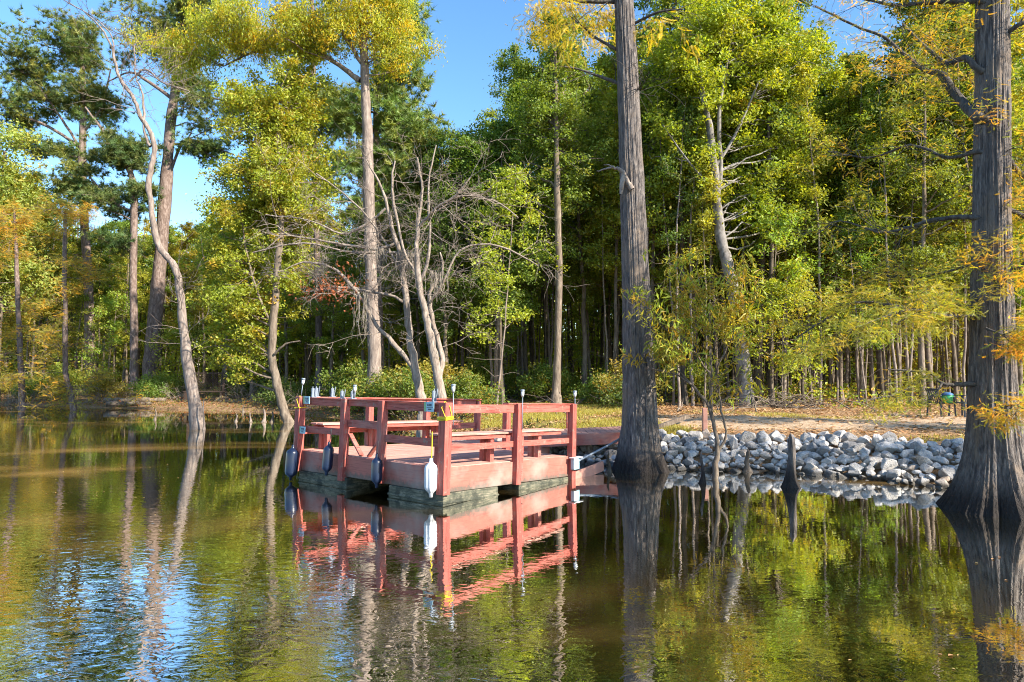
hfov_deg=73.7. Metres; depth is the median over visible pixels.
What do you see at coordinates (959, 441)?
riprap rock
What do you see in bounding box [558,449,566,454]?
riprap rock
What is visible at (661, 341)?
young tree
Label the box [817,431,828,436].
riprap rock
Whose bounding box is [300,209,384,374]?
forest tree
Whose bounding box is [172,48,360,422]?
sweetgum tree
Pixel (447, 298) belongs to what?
forest tree
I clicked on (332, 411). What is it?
bank weeds
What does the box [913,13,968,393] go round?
forest tree
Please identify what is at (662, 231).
forest tree
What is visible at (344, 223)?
forest tree
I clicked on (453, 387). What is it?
solar stake light
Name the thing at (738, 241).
forest tree
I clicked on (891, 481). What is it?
riprap rock
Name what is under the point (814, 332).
forest tree
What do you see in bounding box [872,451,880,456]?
riprap rock
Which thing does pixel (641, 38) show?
forest tree
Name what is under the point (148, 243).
forest tree
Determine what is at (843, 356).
forest tree
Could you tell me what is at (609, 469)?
tree stump
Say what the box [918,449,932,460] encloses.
riprap rock
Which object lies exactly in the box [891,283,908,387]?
forest tree
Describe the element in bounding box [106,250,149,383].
forest tree
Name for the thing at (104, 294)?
forest tree
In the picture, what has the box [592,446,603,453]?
riprap rock
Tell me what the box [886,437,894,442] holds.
riprap rock
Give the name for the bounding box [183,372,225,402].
lattice bench
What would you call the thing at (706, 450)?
riprap rock
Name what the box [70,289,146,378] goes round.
young tree
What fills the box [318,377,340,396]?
shrub
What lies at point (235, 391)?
shrub
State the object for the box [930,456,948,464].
riprap rock
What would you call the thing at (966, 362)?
forest tree
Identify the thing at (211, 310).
forest tree
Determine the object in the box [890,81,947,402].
tree
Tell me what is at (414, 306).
forest tree
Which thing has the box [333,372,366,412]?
shrub
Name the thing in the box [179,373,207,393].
shrub
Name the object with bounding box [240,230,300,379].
forest tree
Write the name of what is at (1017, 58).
forest tree
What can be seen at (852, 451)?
riprap rock
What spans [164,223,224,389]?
forest tree
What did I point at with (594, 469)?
loose plank
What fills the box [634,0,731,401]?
forest tree
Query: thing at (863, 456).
riprap rock
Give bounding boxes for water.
[0,404,1023,681]
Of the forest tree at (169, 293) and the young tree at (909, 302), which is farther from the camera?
the forest tree at (169, 293)
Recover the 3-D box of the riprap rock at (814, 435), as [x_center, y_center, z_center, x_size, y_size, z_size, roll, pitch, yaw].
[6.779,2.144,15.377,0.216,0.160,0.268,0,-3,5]
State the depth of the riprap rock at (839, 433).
15.11 m
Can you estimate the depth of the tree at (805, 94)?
28.31 m
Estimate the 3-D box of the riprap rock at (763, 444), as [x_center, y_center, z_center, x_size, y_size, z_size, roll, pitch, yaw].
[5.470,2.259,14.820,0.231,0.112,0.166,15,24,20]
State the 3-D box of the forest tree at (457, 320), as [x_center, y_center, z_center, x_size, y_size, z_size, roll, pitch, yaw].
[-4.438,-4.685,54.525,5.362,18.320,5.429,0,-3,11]
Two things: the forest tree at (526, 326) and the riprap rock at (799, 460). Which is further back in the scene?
the forest tree at (526, 326)
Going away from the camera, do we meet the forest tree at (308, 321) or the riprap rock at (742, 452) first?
the riprap rock at (742, 452)
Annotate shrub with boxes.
[0,368,17,397]
[5,377,41,401]
[25,361,97,398]
[74,364,131,400]
[125,368,175,399]
[138,370,185,398]
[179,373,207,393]
[217,360,292,398]
[228,384,246,394]
[251,376,308,406]
[258,372,307,400]
[298,378,323,396]
[309,358,351,386]
[310,369,340,384]
[313,354,397,413]
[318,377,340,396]
[329,366,402,420]
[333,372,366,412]
[355,362,447,419]
[391,357,474,413]
[391,384,410,414]
[425,367,509,419]
[429,358,467,378]
[449,351,519,397]
[503,366,515,391]
[513,359,582,401]
[513,368,550,399]
[546,365,580,397]
[567,364,615,404]
[572,371,595,388]
[587,359,620,379]
[588,371,662,407]
[591,357,674,405]
[655,359,729,401]
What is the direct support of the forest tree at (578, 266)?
on the ground at (790, 423)
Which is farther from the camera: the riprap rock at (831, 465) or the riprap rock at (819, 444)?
the riprap rock at (819, 444)
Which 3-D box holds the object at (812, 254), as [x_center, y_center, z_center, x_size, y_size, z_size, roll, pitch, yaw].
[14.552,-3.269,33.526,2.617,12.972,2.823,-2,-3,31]
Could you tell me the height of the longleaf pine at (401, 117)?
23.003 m
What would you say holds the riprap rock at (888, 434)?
on the ground at (790, 423)
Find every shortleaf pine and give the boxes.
[0,2,134,395]
[52,107,169,397]
[96,0,246,380]
[268,0,361,395]
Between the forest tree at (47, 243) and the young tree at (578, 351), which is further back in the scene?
the forest tree at (47, 243)
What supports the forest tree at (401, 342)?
on the ground at (790, 423)
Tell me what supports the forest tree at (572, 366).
on the ground at (790, 423)
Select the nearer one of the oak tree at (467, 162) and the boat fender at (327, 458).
the boat fender at (327, 458)
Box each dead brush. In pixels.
[0,381,33,404]
[25,385,66,403]
[73,383,126,404]
[112,372,152,397]
[158,382,201,400]
[214,380,260,402]
[285,375,331,410]
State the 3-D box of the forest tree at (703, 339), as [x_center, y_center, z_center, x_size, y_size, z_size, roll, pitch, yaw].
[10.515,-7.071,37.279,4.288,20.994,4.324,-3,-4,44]
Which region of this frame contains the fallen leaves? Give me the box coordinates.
[89,389,1023,452]
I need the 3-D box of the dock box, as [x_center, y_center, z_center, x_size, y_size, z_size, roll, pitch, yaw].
[1.200,2.289,12.797,0.120,0.225,0.300,-2,-3,40]
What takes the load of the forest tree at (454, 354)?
on the ground at (790, 423)
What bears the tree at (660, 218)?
on the ground at (790, 423)
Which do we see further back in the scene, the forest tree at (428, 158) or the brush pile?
the forest tree at (428, 158)
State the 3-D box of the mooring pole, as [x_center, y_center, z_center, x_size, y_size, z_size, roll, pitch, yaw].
[1.910,2.108,13.865,0.093,0.532,2.484,-2,-3,38]
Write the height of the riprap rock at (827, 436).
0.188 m
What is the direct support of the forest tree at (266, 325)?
on the ground at (790, 423)
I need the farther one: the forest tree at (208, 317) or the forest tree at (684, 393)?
the forest tree at (208, 317)
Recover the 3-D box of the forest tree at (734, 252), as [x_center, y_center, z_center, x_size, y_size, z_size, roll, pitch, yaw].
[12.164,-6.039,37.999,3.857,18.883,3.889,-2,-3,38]
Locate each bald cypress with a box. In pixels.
[0,192,170,412]
[0,201,83,406]
[108,0,447,420]
[503,0,703,474]
[772,0,1023,520]
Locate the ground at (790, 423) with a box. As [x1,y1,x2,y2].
[0,375,1023,484]
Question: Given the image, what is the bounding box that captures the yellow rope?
[437,401,453,420]
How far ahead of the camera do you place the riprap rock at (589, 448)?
15.44 m
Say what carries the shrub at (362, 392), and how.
on the ground at (790, 423)
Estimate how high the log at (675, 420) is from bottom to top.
0.279 m
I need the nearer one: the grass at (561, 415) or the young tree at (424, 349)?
the grass at (561, 415)
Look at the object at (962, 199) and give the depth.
31.40 m
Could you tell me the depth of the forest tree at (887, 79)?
29.27 m
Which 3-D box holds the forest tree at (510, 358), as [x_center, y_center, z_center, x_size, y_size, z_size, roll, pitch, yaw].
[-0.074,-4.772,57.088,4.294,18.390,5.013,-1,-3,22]
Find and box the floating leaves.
[26,411,1005,668]
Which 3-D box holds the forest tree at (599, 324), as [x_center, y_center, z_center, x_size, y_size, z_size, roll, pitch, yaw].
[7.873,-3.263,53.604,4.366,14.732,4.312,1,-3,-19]
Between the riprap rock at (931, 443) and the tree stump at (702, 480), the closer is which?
the tree stump at (702, 480)
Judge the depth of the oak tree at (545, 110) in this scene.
29.76 m
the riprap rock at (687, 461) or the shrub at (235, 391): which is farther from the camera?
the shrub at (235, 391)
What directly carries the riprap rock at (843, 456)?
on the ground at (790, 423)
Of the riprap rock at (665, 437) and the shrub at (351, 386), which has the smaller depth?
the riprap rock at (665, 437)
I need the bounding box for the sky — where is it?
[0,0,1022,364]
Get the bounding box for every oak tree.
[402,110,584,404]
[482,0,618,402]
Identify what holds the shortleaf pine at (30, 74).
on the ground at (790, 423)
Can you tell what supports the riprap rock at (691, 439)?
on the ground at (790, 423)
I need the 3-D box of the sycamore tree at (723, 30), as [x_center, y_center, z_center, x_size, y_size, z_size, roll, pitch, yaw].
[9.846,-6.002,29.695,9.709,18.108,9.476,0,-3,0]
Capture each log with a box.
[103,397,165,402]
[106,401,151,406]
[658,414,687,427]
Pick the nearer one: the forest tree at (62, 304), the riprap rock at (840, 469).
the riprap rock at (840, 469)
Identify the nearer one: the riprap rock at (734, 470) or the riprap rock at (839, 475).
the riprap rock at (839, 475)
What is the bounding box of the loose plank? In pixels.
[576,461,603,478]
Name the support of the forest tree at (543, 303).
on the ground at (790, 423)
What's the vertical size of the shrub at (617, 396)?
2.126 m
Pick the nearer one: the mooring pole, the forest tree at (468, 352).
the mooring pole
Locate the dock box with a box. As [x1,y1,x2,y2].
[569,456,582,469]
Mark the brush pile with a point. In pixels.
(780, 402)
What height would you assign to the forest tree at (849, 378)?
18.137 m
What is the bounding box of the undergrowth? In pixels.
[78,378,1023,408]
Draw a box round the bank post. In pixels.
[702,408,707,431]
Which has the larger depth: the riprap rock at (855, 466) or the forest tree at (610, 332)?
the forest tree at (610, 332)
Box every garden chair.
[925,388,956,416]
[948,393,966,416]
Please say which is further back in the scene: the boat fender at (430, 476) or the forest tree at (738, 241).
the forest tree at (738, 241)
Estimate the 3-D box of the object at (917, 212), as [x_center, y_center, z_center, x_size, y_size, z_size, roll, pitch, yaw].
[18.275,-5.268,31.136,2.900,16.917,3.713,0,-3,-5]
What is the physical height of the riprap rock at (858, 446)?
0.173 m
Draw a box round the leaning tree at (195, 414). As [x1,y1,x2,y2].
[51,0,218,429]
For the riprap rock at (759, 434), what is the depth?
15.34 m
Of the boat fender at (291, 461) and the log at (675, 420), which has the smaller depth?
the boat fender at (291, 461)
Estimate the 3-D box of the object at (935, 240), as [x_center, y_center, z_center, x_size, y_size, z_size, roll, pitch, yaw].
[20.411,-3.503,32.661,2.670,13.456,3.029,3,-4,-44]
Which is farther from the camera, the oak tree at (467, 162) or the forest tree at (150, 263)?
the forest tree at (150, 263)
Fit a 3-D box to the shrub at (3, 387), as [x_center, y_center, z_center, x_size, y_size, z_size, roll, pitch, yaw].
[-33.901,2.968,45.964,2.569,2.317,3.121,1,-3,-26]
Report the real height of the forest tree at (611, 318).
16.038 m
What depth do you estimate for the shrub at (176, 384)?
42.70 m
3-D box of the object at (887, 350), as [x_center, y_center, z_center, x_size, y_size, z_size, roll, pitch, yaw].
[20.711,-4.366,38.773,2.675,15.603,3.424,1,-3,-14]
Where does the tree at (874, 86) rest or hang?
on the ground at (790, 423)
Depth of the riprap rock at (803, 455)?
13.97 m
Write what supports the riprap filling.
on the ground at (790, 423)
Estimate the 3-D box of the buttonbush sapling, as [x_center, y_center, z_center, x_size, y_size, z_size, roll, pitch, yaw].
[3.566,0.654,13.009,3.045,5.188,1.982,0,-3,0]
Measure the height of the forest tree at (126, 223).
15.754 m
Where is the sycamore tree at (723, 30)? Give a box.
[638,0,851,406]
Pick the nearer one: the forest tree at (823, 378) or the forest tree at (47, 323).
the forest tree at (823, 378)
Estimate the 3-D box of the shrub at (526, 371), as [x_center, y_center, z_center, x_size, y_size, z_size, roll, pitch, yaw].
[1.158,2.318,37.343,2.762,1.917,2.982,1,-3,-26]
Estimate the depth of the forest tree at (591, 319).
70.19 m
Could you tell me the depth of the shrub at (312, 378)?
43.69 m
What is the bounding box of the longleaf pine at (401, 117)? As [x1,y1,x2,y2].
[312,0,465,371]
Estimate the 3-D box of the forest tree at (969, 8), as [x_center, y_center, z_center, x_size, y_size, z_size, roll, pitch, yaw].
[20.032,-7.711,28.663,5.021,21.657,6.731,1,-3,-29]
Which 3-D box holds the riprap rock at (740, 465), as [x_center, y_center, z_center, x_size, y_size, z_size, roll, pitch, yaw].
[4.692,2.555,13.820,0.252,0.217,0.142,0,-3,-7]
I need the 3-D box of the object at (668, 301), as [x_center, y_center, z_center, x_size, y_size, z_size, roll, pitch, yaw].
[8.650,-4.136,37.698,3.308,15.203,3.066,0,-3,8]
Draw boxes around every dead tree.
[228,131,448,436]
[339,129,581,419]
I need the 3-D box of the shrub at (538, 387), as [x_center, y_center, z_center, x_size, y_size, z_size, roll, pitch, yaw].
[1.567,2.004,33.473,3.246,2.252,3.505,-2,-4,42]
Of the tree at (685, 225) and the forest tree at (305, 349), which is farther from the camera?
the forest tree at (305, 349)
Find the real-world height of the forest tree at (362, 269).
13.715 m
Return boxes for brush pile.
[718,390,861,409]
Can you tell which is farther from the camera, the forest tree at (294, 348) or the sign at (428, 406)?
the forest tree at (294, 348)
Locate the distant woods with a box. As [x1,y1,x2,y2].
[1,216,1023,389]
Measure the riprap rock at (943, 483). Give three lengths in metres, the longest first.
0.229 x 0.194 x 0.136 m
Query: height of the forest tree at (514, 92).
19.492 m
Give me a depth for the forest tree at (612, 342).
63.46 m
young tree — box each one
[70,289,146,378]
[139,312,206,391]
[328,296,391,370]
[348,301,413,372]
[348,310,403,364]
[400,324,454,367]
[451,163,569,404]
[457,261,515,367]
[459,314,514,390]
[466,260,536,400]
[534,277,595,370]
[650,238,705,398]
[655,211,719,357]
[655,250,688,382]
[655,298,684,389]
[675,317,720,361]
[717,199,826,400]
[725,257,845,403]
[763,275,843,378]
[777,172,901,400]
[800,209,903,404]
[816,300,874,383]
[874,303,947,391]
[879,212,959,368]
[933,312,965,376]
[1012,223,1023,369]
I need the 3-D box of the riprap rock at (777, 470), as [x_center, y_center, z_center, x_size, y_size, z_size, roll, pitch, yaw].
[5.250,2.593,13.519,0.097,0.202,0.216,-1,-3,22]
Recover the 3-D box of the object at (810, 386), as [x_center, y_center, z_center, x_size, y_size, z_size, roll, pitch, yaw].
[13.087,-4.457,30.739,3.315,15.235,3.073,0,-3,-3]
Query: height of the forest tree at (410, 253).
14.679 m
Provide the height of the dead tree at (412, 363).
9.928 m
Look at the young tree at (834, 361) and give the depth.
40.41 m
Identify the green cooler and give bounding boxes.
[941,392,953,402]
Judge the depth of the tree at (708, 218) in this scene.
27.70 m
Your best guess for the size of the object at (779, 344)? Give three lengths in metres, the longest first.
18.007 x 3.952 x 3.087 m
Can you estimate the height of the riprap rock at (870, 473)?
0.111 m
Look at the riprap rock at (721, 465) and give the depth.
13.79 m
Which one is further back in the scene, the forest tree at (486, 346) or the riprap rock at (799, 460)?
the forest tree at (486, 346)
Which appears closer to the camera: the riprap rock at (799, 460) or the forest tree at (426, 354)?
the riprap rock at (799, 460)
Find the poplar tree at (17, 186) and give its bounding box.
[0,111,71,400]
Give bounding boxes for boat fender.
[285,434,298,480]
[322,429,333,475]
[371,441,382,487]
[424,432,437,497]
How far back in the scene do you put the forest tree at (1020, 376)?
33.80 m
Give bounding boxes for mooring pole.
[579,438,618,460]
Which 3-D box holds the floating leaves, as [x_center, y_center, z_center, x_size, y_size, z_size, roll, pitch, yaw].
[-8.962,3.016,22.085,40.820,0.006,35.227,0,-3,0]
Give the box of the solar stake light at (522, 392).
[520,389,524,428]
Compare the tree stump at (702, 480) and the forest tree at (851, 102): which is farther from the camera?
the forest tree at (851, 102)
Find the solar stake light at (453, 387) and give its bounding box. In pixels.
[451,384,455,424]
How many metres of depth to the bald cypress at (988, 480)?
10.06 m
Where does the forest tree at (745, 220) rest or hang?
on the ground at (790, 423)
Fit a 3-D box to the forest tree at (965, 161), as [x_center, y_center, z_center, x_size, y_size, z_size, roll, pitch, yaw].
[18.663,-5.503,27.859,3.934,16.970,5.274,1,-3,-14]
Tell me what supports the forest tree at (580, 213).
on the ground at (790, 423)
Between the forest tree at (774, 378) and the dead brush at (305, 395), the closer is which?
the dead brush at (305, 395)
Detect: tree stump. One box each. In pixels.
[202,400,205,429]
[261,408,265,421]
[606,451,612,471]
[698,452,705,483]
[742,449,752,472]
[780,433,800,488]
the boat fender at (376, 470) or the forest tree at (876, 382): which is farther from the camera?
the forest tree at (876, 382)
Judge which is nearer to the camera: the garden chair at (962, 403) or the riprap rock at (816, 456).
the riprap rock at (816, 456)
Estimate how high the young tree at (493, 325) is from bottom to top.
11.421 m
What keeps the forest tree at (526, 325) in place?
on the ground at (790, 423)
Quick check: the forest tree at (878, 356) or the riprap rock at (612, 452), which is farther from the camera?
the forest tree at (878, 356)
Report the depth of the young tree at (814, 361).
33.99 m
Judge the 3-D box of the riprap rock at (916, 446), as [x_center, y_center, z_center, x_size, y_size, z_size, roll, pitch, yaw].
[7.899,2.088,13.281,0.144,0.277,0.362,1,-3,-24]
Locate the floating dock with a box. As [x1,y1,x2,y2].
[293,386,576,505]
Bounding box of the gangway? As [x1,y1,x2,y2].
[510,412,620,446]
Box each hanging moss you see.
[351,291,371,346]
[365,247,390,269]
[391,250,421,282]
[425,270,448,304]
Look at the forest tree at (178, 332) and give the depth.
70.73 m
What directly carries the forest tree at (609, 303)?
on the ground at (790, 423)
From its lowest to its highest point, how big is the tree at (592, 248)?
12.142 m
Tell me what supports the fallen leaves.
on the ground at (790, 423)
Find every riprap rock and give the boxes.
[553,447,558,454]
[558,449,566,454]
[584,454,594,461]
[586,445,592,452]
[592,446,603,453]
[604,449,616,457]
[606,444,617,450]
[659,429,666,436]
[661,433,671,441]
[664,454,673,461]
[666,449,677,457]
[668,464,676,469]
[673,445,686,452]
[676,430,685,436]
[676,466,686,470]
[680,435,686,444]
[683,450,687,457]
[683,456,693,466]
[684,437,698,442]
[686,445,695,450]
[688,431,702,439]
[698,466,711,470]
[701,447,711,452]
[702,428,710,438]
[710,461,724,470]
[718,433,727,440]
[719,452,730,461]
[729,437,737,450]
[730,449,739,456]
[730,468,740,472]
[735,457,750,466]
[737,462,744,470]
[739,431,756,442]
[739,449,751,457]
[744,442,757,449]
[756,430,768,440]
[757,434,770,443]
[759,442,768,447]
[760,451,770,459]
[762,463,774,470]
[768,430,781,441]
[773,436,783,442]
[774,466,779,473]
[787,439,802,448]
[796,456,803,465]
[797,451,808,459]
[799,443,808,450]
[800,432,810,441]
[801,463,818,473]
[804,457,819,466]
[806,442,817,451]
[806,470,821,475]
[807,432,817,438]
[808,452,822,460]
[815,446,829,454]
[816,442,825,446]
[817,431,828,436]
[823,469,836,476]
[824,434,840,442]
[826,464,839,471]
[828,436,838,445]
[828,455,837,463]
[829,448,843,457]
[833,430,845,436]
[835,467,844,472]
[836,453,850,463]
[837,473,848,477]
[841,432,857,441]
[842,441,856,449]
[846,448,856,455]
[848,470,861,476]
[849,462,863,474]
[854,443,864,450]
[859,447,869,454]
[860,453,869,461]
[863,456,882,468]
[865,443,874,451]
[865,465,874,470]
[866,470,875,475]
[869,459,878,466]
[871,434,882,446]
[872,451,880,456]
[876,441,897,453]
[877,470,886,479]
[881,431,897,441]
[881,451,894,458]
[881,458,897,470]
[885,469,900,480]
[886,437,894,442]
[887,477,897,483]
[894,441,906,452]
[896,444,903,451]
[898,458,908,465]
[900,449,913,457]
[903,472,913,479]
[904,465,914,471]
[907,463,918,469]
[908,437,923,443]
[910,441,927,454]
[915,455,932,465]
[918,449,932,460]
[918,478,929,485]
[919,463,933,472]
[925,473,935,481]
[927,441,937,446]
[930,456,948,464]
[931,445,946,455]
[935,479,949,487]
[938,465,955,480]
[938,476,949,481]
[940,440,950,447]
[943,447,954,453]
[949,438,963,451]
[951,444,958,449]
[956,444,962,452]
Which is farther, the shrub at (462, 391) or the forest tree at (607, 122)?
the forest tree at (607, 122)
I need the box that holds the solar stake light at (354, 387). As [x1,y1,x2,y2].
[353,385,356,397]
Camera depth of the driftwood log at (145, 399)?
39.57 m
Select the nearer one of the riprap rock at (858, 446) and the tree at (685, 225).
the riprap rock at (858, 446)
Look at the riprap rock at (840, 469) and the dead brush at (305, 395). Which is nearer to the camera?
the riprap rock at (840, 469)
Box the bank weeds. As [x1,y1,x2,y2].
[0,393,549,436]
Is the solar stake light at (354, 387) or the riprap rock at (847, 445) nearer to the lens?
the solar stake light at (354, 387)
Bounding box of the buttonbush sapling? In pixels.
[618,237,778,478]
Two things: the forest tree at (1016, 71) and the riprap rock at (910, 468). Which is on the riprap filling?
the riprap rock at (910, 468)
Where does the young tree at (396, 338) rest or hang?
on the ground at (790, 423)
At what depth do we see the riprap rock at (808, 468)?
13.51 m
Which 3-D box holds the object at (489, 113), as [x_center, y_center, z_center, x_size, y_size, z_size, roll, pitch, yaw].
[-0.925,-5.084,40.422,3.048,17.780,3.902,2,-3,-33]
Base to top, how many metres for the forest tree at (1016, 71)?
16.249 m
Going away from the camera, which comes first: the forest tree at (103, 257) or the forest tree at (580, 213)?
the forest tree at (580, 213)
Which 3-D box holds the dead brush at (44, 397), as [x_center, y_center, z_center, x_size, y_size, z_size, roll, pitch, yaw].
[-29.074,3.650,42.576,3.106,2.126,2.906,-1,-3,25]
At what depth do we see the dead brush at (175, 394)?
40.29 m
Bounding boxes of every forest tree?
[0,255,34,379]
[3,167,62,378]
[7,252,53,378]
[12,212,60,376]
[24,208,71,370]
[31,179,78,381]
[33,210,78,377]
[36,221,83,367]
[46,245,68,373]
[51,239,116,395]
[51,240,78,369]
[59,228,118,392]
[74,226,124,370]
[92,219,128,384]
[94,225,127,374]
[94,230,152,390]
[95,273,116,371]
[104,220,149,381]
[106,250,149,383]
[137,234,173,335]
[138,240,170,330]
[139,218,170,308]
[142,225,193,374]
[143,233,190,376]
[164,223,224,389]
[165,221,210,393]
[168,220,210,366]
[172,234,191,377]
[175,234,215,387]
[198,213,223,388]
[198,223,266,397]
[204,228,230,352]
[207,228,254,394]
[217,221,282,397]
[219,231,251,382]
[234,244,298,378]
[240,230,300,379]
[256,234,316,382]
[262,221,310,377]
[278,289,307,356]
[284,279,314,373]
[288,226,322,384]
[292,211,353,374]
[292,216,335,389]
[299,240,364,395]
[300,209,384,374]
[302,228,324,383]
[313,232,347,370]
[323,208,357,363]
[324,235,363,368]
[325,229,351,361]
[345,216,408,371]
[345,228,363,360]
[351,187,424,371]
[352,217,400,350]
[377,145,480,368]
[382,197,419,371]
[384,180,443,361]
[388,161,448,370]
[392,194,420,346]
[396,197,452,350]
[397,177,436,343]
[401,172,468,379]
[410,163,455,360]
[410,185,461,341]
[430,165,483,372]
[438,110,541,398]
[438,304,460,358]
[441,185,478,349]
[443,158,486,367]
[446,139,477,363]
[448,282,471,366]
[456,215,481,366]
[461,117,542,404]
[474,268,492,367]
[487,42,552,372]
[487,80,551,396]
[492,241,555,394]
[499,79,551,391]
[502,70,555,363]
[505,56,615,388]
[509,279,533,388]
[515,209,544,378]
[527,284,566,358]
[538,205,570,369]
[538,263,572,333]
[548,111,614,391]
[549,12,667,337]
[551,87,612,314]
[551,127,577,374]
[552,115,602,353]
[564,281,590,376]
[566,229,601,357]
[570,95,649,364]
[571,30,660,381]
[573,296,600,346]
[578,271,600,371]
[582,60,662,365]
[584,57,612,370]
[584,239,622,361]
[587,213,613,373]
[589,256,621,349]
[606,51,666,267]
[607,76,694,373]
[612,317,613,358]
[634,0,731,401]
[637,17,674,330]
[638,0,729,404]
[658,0,748,401]
[672,63,765,399]
[685,178,708,391]
[694,67,754,395]
[698,67,752,374]
[699,236,783,392]
[700,244,742,366]
[718,243,753,351]
[720,0,821,403]
[726,0,804,387]
[730,168,783,374]
[738,0,838,400]
[741,158,782,390]
[745,284,788,387]
[748,281,772,379]
[767,96,848,404]
[768,83,864,399]
[778,29,832,389]
[778,58,848,387]
[783,264,833,387]
[807,95,857,394]
[811,105,848,391]
[813,51,905,400]
[819,52,913,402]
[821,46,894,399]
[822,98,870,369]
[832,249,845,389]
[833,41,961,401]
[833,80,886,381]
[837,110,859,390]
[851,292,871,388]
[855,0,974,401]
[864,8,1023,405]
[868,69,930,392]
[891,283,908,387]
[893,5,1023,300]
[895,25,1019,401]
[900,0,1023,245]
[904,134,970,386]
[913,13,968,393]
[934,63,1023,385]
[938,288,961,377]
[961,4,974,392]
[969,32,1023,260]
[1011,60,1023,397]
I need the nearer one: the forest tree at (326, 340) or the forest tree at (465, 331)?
the forest tree at (326, 340)
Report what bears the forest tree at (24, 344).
on the ground at (790, 423)
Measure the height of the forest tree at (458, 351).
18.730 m
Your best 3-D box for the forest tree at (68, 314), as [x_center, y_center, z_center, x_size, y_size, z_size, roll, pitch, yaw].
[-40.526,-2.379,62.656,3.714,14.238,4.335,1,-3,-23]
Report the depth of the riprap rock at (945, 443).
13.34 m
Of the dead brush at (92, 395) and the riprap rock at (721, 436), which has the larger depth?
the dead brush at (92, 395)
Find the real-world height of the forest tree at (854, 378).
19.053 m
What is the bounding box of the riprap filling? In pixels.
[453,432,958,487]
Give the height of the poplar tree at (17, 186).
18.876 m
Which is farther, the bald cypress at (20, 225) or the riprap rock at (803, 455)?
the bald cypress at (20, 225)
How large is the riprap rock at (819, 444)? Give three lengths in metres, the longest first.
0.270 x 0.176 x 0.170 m
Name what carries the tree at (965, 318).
on the ground at (790, 423)
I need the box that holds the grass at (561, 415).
[430,401,1023,442]
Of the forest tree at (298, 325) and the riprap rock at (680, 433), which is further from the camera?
the forest tree at (298, 325)
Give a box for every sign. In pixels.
[299,426,305,433]
[303,396,309,403]
[424,402,433,411]

